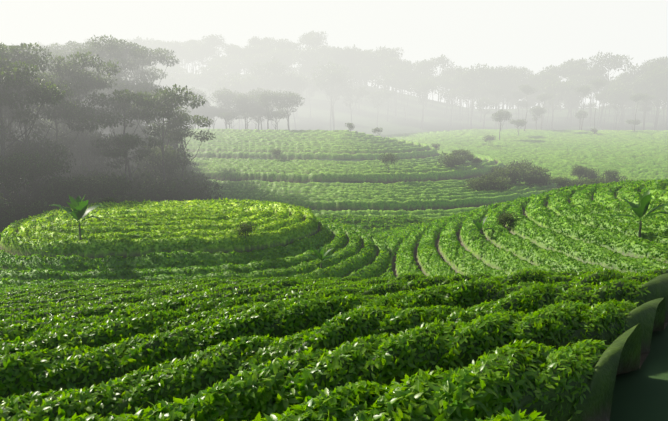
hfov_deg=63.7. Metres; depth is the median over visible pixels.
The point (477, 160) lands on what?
valley tree
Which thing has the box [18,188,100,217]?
forest bush
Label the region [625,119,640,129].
tree
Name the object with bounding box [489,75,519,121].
ridge tree
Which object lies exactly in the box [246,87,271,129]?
crest tree
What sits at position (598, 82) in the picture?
pine
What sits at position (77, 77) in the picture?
forest tree
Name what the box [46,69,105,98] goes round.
forest tree
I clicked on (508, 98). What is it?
ridge pine
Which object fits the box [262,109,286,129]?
crest tree
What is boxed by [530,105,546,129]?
tree
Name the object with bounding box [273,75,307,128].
ridge tree
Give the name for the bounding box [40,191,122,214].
forest bush
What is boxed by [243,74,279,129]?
ridge tree
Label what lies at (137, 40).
ridge tree
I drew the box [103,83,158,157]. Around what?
forest tree
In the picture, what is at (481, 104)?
ridge tree
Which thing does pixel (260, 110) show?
crest tree
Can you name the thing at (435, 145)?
field tree
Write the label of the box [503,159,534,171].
valley bush
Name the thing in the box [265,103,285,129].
tall crest
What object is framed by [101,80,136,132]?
forest tree
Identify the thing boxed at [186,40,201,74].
ridge tree
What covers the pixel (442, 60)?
ridge tree
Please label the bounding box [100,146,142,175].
forest bush
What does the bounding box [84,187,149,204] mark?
forest bush
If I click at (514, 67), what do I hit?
ridge tree
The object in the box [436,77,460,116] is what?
ridge tree
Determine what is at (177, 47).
ridge tree
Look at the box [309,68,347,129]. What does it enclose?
ridge tree
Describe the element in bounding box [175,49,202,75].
ridge tree
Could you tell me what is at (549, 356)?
tea leaves
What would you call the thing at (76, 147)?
tree
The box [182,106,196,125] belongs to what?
crest tree
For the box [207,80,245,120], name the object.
ridge tree
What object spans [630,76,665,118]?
ridge tree
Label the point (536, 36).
sky
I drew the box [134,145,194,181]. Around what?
tree
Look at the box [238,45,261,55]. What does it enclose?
ridge tree
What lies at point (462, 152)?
valley tree
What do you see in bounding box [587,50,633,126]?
ridge tree
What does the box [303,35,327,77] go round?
ridge tree
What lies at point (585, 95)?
ridge pine
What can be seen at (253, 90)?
ridge tree
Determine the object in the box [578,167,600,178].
valley bush
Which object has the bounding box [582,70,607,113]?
ridge tree
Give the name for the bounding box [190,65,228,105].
ridge tree
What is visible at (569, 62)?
ridge tree
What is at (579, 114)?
tree
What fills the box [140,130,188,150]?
tree
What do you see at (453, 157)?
valley bush
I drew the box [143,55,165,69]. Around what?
ridge tree
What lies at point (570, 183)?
valley tree
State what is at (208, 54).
ridge tree
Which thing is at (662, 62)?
ridge tree
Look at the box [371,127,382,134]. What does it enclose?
field tree
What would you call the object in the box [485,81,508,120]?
ridge tree
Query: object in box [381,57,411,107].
ridge tree
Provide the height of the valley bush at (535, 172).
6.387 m
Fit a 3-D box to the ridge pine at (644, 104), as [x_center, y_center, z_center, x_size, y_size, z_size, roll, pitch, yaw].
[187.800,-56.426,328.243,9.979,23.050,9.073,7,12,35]
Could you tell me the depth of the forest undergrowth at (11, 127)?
93.18 m
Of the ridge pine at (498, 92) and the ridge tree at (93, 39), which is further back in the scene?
the ridge tree at (93, 39)
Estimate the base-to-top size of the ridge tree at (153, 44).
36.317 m
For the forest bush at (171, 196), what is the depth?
101.38 m
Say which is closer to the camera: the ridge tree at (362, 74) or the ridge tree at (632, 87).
the ridge tree at (632, 87)
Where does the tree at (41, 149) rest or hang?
on the terrain
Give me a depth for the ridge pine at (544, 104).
360.67 m
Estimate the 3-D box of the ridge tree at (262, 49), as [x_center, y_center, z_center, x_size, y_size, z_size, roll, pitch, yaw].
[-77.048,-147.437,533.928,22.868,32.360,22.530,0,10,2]
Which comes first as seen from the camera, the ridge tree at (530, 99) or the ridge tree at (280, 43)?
the ridge tree at (530, 99)
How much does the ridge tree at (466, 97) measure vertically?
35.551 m
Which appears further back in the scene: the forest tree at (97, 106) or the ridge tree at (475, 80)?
the ridge tree at (475, 80)
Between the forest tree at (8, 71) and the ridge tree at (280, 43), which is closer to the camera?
the forest tree at (8, 71)
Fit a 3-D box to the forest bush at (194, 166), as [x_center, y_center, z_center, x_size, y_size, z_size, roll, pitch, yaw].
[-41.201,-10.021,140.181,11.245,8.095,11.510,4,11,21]
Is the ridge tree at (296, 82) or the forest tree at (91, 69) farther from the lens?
the ridge tree at (296, 82)
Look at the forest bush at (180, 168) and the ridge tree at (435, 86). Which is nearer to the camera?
the forest bush at (180, 168)
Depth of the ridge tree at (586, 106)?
615.99 m
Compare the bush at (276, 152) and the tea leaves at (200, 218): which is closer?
the tea leaves at (200, 218)
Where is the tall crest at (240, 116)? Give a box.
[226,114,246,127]
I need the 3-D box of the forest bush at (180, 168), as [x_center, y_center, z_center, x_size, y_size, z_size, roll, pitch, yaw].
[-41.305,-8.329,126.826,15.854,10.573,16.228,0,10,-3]
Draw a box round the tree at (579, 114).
[575,110,587,129]
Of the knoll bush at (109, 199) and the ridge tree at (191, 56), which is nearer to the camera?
the knoll bush at (109, 199)
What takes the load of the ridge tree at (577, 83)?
on the terrain
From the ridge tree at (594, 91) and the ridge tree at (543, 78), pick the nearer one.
the ridge tree at (543, 78)
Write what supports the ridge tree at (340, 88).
on the terrain
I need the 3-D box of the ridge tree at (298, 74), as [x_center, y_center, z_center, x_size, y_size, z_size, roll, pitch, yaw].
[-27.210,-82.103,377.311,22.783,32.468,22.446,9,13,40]
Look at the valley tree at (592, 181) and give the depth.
130.69 m
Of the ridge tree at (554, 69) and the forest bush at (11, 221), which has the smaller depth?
the forest bush at (11, 221)
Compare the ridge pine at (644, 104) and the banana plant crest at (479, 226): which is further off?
the ridge pine at (644, 104)
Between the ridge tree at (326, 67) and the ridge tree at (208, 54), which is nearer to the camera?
the ridge tree at (326, 67)
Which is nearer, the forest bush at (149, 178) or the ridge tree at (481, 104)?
the forest bush at (149, 178)
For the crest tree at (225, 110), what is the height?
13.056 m
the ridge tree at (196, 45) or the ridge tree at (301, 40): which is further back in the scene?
the ridge tree at (301, 40)
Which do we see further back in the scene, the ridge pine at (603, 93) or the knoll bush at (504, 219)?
the ridge pine at (603, 93)
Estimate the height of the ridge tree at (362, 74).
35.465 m
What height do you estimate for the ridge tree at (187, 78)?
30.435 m
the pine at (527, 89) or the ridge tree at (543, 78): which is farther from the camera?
the ridge tree at (543, 78)
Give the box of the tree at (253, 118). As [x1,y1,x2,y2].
[246,113,263,128]
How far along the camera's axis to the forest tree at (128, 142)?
93.78 m
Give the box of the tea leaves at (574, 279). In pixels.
[0,266,666,328]
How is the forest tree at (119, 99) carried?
on the terrain
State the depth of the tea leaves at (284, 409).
5.73 m
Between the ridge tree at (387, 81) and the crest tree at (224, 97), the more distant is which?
the ridge tree at (387, 81)
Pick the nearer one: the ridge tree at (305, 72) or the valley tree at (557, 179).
the valley tree at (557, 179)
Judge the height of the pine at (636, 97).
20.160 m
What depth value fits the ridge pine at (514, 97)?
358.63 m
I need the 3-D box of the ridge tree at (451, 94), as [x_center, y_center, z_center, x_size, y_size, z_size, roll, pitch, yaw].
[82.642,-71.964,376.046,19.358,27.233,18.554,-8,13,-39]
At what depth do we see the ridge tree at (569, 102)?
380.80 m
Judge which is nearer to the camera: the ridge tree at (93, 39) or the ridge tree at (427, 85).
the ridge tree at (427, 85)
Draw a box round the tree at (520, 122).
[509,119,527,134]
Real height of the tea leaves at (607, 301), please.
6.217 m
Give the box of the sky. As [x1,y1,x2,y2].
[0,0,667,108]
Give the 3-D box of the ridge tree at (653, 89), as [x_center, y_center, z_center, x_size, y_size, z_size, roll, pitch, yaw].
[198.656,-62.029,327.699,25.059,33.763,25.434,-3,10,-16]
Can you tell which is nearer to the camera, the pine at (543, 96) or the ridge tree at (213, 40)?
the pine at (543, 96)
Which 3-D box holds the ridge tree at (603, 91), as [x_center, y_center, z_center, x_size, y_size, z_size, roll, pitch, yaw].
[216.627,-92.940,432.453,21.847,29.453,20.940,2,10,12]
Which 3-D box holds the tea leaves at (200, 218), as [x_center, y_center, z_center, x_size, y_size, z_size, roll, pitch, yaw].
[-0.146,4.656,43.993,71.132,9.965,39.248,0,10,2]
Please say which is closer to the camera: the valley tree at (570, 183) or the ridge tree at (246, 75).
the valley tree at (570, 183)
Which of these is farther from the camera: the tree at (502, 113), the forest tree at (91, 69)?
the tree at (502, 113)
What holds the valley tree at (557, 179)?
on the terrain
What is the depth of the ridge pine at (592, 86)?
361.81 m
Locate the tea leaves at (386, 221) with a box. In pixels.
[0,178,667,255]
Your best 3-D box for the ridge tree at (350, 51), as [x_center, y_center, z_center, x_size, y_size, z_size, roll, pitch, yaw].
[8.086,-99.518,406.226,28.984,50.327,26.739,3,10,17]
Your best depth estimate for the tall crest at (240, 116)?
238.27 m
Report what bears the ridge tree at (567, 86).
on the terrain
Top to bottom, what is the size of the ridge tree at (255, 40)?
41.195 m
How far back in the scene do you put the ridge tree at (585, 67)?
476.20 m
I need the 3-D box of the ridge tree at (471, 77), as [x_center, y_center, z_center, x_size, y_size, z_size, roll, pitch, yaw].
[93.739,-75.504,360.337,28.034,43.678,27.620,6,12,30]
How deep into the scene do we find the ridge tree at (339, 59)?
400.76 m
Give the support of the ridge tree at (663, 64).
on the terrain
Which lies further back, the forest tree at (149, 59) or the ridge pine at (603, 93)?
the ridge pine at (603, 93)
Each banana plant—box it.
[52,194,105,239]
[303,246,335,267]
[609,190,667,237]
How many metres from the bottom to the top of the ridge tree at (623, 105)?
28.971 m
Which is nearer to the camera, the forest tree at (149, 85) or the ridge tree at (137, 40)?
the forest tree at (149, 85)
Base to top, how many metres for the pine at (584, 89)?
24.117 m
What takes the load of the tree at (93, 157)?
on the terrain
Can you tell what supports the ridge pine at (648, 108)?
on the terrain
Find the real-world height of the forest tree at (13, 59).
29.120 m
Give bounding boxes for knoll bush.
[101,197,115,202]
[234,222,255,237]
[496,212,517,225]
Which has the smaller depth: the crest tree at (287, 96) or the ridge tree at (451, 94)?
the crest tree at (287, 96)
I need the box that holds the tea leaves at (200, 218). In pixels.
[0,199,667,293]
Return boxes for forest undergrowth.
[0,118,22,138]
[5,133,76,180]
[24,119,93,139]
[24,155,78,182]
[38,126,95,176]
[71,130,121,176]
[101,120,144,135]
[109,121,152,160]
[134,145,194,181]
[134,159,170,171]
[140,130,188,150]
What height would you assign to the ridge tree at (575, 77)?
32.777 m
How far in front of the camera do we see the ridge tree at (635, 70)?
379.35 m
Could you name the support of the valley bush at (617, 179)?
on the terrain
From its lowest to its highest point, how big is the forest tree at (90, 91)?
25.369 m
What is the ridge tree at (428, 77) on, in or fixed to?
on the terrain
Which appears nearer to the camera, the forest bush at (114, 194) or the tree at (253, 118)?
the forest bush at (114, 194)
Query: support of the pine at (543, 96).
on the terrain
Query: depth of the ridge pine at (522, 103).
337.56 m
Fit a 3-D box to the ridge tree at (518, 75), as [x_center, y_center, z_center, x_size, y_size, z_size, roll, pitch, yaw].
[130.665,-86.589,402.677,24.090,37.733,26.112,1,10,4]
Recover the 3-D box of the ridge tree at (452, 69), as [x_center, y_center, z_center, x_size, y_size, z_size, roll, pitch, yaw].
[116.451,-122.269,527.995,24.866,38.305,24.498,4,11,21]
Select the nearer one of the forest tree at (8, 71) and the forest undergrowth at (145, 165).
the forest tree at (8, 71)
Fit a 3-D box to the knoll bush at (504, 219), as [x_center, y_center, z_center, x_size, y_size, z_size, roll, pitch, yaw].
[18.253,1.397,57.545,2.472,2.524,2.373,-8,13,-38]
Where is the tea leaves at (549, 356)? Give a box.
[0,278,638,420]
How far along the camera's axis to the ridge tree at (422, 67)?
471.82 m
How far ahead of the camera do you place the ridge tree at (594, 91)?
551.73 m
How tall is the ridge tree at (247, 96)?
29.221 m
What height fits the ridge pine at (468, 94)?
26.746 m
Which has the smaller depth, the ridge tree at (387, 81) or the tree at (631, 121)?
the tree at (631, 121)
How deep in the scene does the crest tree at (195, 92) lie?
211.30 m
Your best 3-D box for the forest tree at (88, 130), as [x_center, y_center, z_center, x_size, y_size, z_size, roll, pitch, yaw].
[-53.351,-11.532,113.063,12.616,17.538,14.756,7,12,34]
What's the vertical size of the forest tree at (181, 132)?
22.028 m
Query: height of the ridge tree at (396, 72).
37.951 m
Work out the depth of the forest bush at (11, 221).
76.79 m
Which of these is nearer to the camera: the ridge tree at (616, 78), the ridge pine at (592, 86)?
the ridge pine at (592, 86)
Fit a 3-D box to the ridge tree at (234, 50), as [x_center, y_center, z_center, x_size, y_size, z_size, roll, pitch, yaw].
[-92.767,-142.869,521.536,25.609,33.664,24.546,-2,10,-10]
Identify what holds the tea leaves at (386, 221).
on the terrain
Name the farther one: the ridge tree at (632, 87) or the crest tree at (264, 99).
the ridge tree at (632, 87)
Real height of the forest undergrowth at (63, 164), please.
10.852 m
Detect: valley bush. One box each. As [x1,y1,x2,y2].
[437,151,464,166]
[464,176,491,190]
[477,174,511,189]
[491,164,531,184]
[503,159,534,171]
[518,164,551,182]
[533,175,553,184]
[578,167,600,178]
[598,173,627,182]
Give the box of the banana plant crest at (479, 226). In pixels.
[469,215,493,232]
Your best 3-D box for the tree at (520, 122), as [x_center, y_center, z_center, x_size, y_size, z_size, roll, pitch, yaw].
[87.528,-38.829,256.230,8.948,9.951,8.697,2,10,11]
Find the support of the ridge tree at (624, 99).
on the terrain
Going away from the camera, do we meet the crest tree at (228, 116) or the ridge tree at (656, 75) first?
the crest tree at (228, 116)
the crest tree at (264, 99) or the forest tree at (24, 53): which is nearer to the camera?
the forest tree at (24, 53)
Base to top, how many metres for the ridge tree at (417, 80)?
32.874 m
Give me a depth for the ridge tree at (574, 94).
366.97 m
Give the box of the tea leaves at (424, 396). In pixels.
[43,362,548,420]
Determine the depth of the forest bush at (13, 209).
77.19 m
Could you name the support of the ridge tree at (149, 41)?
on the terrain
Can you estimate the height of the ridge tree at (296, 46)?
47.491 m
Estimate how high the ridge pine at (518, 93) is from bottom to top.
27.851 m
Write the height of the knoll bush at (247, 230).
2.772 m
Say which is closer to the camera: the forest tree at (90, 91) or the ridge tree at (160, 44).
the forest tree at (90, 91)
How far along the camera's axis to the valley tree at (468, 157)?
154.97 m
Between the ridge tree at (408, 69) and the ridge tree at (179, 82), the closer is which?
the ridge tree at (179, 82)
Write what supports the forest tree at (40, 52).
on the terrain
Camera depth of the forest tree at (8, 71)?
76.44 m
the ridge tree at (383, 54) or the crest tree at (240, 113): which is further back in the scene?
the ridge tree at (383, 54)
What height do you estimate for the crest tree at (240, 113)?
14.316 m
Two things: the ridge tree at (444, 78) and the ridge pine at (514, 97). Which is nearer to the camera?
the ridge pine at (514, 97)
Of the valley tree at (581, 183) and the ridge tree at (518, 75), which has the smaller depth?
the valley tree at (581, 183)
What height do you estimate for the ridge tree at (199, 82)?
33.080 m
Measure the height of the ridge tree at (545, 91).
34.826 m
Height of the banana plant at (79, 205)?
5.134 m
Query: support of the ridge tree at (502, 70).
on the terrain
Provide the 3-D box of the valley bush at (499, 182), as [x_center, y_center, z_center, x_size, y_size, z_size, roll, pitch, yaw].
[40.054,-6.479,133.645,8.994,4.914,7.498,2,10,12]
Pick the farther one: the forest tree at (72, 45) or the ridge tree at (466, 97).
the ridge tree at (466, 97)
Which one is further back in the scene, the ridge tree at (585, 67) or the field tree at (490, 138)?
the ridge tree at (585, 67)
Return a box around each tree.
[0,42,55,174]
[0,44,49,176]
[0,56,64,228]
[0,80,83,193]
[2,100,109,179]
[2,104,46,140]
[5,44,38,71]
[28,44,56,61]
[33,74,99,135]
[36,64,112,175]
[39,49,96,67]
[39,51,120,170]
[42,40,101,57]
[44,117,118,145]
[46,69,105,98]
[71,35,148,132]
[79,41,147,81]
[81,98,106,109]
[83,88,124,131]
[84,38,107,42]
[85,89,158,183]
[89,132,164,192]
[100,57,153,83]
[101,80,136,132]
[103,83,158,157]
[104,75,169,128]
[107,107,162,151]
[114,83,207,195]
[116,45,179,126]
[125,36,150,50]
[139,75,179,93]
[142,37,165,45]
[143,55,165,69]
[146,41,162,52]
[154,73,187,126]
[155,41,171,51]
[155,65,191,84]
[156,115,215,188]
[165,40,193,69]
[172,72,195,91]
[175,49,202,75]
[176,50,194,73]
[179,73,214,121]
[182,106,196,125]
[183,86,210,128]
[185,100,212,127]
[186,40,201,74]
[188,42,212,72]
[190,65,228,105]
[196,47,214,81]
[199,34,224,56]
[200,105,227,128]
[200,107,216,128]
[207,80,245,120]
[209,87,240,126]
[213,88,244,128]
[215,106,237,128]
[216,72,260,129]
[218,111,239,128]
[219,43,240,72]
[225,44,249,76]
[229,92,256,128]
[234,105,259,128]
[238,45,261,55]
[240,83,257,128]
[242,74,264,128]
[243,71,273,120]
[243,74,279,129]
[246,44,265,54]
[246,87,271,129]
[246,113,263,128]
[247,102,273,129]
[248,36,265,45]
[248,56,294,129]
[254,90,282,128]
[257,37,273,56]
[261,38,290,51]
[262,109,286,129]
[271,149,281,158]
[273,74,309,129]
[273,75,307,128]
[273,90,305,129]
[281,70,311,116]
[285,41,295,67]
[286,46,320,101]
[288,43,302,72]
[295,65,319,101]
[297,33,310,47]
[300,31,327,53]
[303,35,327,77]
[309,61,355,130]
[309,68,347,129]
[313,75,350,126]
[324,44,362,111]
[327,49,360,102]
[334,84,368,130]
[342,66,373,114]
[345,123,354,131]
[354,50,378,100]
[370,46,402,102]
[371,73,403,121]
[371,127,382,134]
[378,64,411,113]
[379,65,411,116]
[380,153,398,166]
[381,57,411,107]
[390,79,415,120]
[397,76,411,105]
[409,79,440,129]
[411,60,433,75]
[411,76,435,121]
[413,59,435,104]
[416,74,432,109]
[430,54,454,101]
[431,77,439,106]
[431,143,439,149]
[434,74,450,105]
[435,88,463,126]
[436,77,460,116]
[440,65,463,105]
[447,75,475,116]
[451,149,470,156]
[453,63,495,128]
[453,74,467,111]
[459,67,489,115]
[462,153,473,163]
[463,71,498,121]
[471,97,496,128]
[472,157,481,164]
[474,83,500,126]
[479,65,516,125]
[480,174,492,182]
[482,135,495,143]
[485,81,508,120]
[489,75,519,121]
[491,108,511,139]
[505,71,526,119]
[506,65,532,108]
[508,67,532,115]
[509,119,527,134]
[520,90,541,115]
[522,173,538,185]
[523,71,557,120]
[529,72,561,119]
[530,105,546,129]
[534,78,574,129]
[540,63,566,113]
[548,177,568,188]
[556,79,587,123]
[557,90,590,125]
[557,180,578,187]
[558,58,589,103]
[558,80,587,123]
[562,63,593,113]
[566,74,590,116]
[569,164,588,178]
[571,179,586,185]
[574,57,589,107]
[575,110,587,129]
[579,102,596,108]
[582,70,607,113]
[584,177,606,184]
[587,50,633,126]
[587,88,606,108]
[597,77,612,112]
[603,169,619,178]
[612,85,639,129]
[615,72,637,82]
[616,84,641,125]
[618,62,661,119]
[625,80,667,129]
[625,119,640,129]
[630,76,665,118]
[633,66,667,129]
[638,80,667,129]
[642,56,667,107]
[650,56,667,107]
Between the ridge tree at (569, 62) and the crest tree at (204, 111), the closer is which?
the crest tree at (204, 111)
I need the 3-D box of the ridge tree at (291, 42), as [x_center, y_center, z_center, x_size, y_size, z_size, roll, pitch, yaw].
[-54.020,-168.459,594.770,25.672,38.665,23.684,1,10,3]
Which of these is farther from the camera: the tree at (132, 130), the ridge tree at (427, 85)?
the ridge tree at (427, 85)
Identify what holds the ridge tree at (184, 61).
on the terrain
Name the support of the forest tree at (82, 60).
on the terrain
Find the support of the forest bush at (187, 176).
on the terrain
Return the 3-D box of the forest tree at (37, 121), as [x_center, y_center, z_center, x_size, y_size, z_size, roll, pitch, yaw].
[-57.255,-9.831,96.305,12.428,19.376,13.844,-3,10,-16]
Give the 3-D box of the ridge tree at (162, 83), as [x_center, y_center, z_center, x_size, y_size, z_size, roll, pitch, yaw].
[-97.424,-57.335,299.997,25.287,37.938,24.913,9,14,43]
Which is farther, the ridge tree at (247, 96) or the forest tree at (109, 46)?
the ridge tree at (247, 96)
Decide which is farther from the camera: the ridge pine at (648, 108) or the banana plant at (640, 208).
the ridge pine at (648, 108)
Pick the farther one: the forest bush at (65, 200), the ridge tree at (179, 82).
the ridge tree at (179, 82)
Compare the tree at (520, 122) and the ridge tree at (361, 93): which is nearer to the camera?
the tree at (520, 122)
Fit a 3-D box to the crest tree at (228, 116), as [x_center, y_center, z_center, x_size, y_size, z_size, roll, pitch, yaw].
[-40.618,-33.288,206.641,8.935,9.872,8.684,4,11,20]
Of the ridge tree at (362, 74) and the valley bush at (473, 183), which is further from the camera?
the ridge tree at (362, 74)
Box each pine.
[459,86,468,120]
[462,91,476,128]
[488,89,505,128]
[501,95,511,127]
[510,91,526,128]
[511,93,521,128]
[516,100,529,128]
[518,84,537,130]
[536,93,554,129]
[540,83,547,128]
[573,90,592,129]
[574,85,590,129]
[577,87,593,125]
[585,76,600,112]
[587,84,602,126]
[589,78,608,127]
[592,93,604,129]
[599,89,610,129]
[629,93,647,130]
[636,100,652,123]
[639,106,651,124]
[641,95,655,129]
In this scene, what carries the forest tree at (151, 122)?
on the terrain
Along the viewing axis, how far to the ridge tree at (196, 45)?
506.08 m
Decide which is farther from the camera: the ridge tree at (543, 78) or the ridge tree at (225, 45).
the ridge tree at (225, 45)
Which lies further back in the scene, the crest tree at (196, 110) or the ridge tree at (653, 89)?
the ridge tree at (653, 89)
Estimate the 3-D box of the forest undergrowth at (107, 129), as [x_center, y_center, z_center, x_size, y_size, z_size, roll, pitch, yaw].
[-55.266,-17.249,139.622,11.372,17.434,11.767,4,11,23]
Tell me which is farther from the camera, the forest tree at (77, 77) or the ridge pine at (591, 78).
the ridge pine at (591, 78)
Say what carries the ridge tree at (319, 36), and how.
on the terrain
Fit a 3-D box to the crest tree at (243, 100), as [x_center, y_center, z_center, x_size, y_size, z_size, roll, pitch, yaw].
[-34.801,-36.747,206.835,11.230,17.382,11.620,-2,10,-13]
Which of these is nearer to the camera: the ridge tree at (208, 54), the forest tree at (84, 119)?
the forest tree at (84, 119)
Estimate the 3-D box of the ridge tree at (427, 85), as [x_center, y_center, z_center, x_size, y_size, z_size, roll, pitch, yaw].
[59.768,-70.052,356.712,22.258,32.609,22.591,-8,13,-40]
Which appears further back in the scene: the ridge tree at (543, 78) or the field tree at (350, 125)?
the ridge tree at (543, 78)
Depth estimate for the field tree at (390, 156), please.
138.51 m
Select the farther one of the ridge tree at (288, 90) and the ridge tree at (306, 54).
the ridge tree at (306, 54)
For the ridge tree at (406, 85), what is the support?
on the terrain
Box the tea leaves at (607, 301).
[98,292,644,305]
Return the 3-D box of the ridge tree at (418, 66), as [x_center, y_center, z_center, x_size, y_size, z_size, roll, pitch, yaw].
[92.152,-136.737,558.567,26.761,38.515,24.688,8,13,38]
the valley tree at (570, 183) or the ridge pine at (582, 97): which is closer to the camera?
the valley tree at (570, 183)
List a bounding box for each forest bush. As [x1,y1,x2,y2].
[0,190,68,231]
[0,200,58,227]
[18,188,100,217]
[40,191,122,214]
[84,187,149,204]
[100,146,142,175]
[116,165,198,193]
[122,164,193,201]
[124,160,195,174]
[129,176,184,200]
[146,184,176,200]
[153,194,190,200]
[159,169,212,195]
[174,176,225,200]
[182,161,199,172]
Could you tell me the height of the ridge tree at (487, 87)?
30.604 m
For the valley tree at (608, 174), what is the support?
on the terrain
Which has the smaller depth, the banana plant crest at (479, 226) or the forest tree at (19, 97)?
the banana plant crest at (479, 226)
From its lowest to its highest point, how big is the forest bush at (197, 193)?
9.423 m
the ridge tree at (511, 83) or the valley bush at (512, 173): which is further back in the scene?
the ridge tree at (511, 83)
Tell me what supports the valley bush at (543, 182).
on the terrain
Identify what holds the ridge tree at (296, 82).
on the terrain
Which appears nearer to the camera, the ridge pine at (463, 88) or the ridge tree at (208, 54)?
the ridge pine at (463, 88)
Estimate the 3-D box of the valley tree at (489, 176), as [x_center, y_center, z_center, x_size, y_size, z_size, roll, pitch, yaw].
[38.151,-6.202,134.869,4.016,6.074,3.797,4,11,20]
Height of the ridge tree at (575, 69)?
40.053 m
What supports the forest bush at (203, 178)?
on the terrain
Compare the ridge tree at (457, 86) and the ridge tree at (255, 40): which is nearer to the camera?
the ridge tree at (457, 86)
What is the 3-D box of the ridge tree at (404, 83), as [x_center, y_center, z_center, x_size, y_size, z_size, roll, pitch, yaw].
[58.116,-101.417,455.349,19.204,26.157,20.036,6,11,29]
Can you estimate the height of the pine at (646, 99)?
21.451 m
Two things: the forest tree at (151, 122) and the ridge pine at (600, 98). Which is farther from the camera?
the ridge pine at (600, 98)
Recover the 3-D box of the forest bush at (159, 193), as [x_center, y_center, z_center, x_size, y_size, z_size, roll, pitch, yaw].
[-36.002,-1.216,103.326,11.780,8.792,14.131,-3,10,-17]
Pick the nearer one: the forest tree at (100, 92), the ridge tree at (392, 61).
the forest tree at (100, 92)
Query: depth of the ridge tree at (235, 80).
307.21 m
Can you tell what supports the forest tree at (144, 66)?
on the terrain
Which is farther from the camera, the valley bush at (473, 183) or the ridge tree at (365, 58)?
the ridge tree at (365, 58)
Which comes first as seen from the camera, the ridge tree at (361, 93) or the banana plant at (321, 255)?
the banana plant at (321, 255)
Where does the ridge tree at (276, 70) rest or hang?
on the terrain
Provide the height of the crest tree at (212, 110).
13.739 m
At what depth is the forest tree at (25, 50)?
127.29 m
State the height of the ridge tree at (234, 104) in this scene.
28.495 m
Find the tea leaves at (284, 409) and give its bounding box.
[22,395,503,420]
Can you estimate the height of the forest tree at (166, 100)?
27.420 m
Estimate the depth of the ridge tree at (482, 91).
389.04 m
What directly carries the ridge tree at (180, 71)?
on the terrain
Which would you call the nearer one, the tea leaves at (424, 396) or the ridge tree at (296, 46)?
the tea leaves at (424, 396)
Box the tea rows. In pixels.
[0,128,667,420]
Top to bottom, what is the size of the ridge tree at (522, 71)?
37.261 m
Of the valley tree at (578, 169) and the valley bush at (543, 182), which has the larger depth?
the valley tree at (578, 169)
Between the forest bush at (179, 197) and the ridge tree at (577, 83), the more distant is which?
the ridge tree at (577, 83)
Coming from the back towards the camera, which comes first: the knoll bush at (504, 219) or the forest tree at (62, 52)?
the forest tree at (62, 52)
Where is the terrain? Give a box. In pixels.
[148,74,667,420]
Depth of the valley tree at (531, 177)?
139.09 m
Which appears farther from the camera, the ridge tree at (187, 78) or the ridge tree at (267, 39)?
the ridge tree at (267, 39)

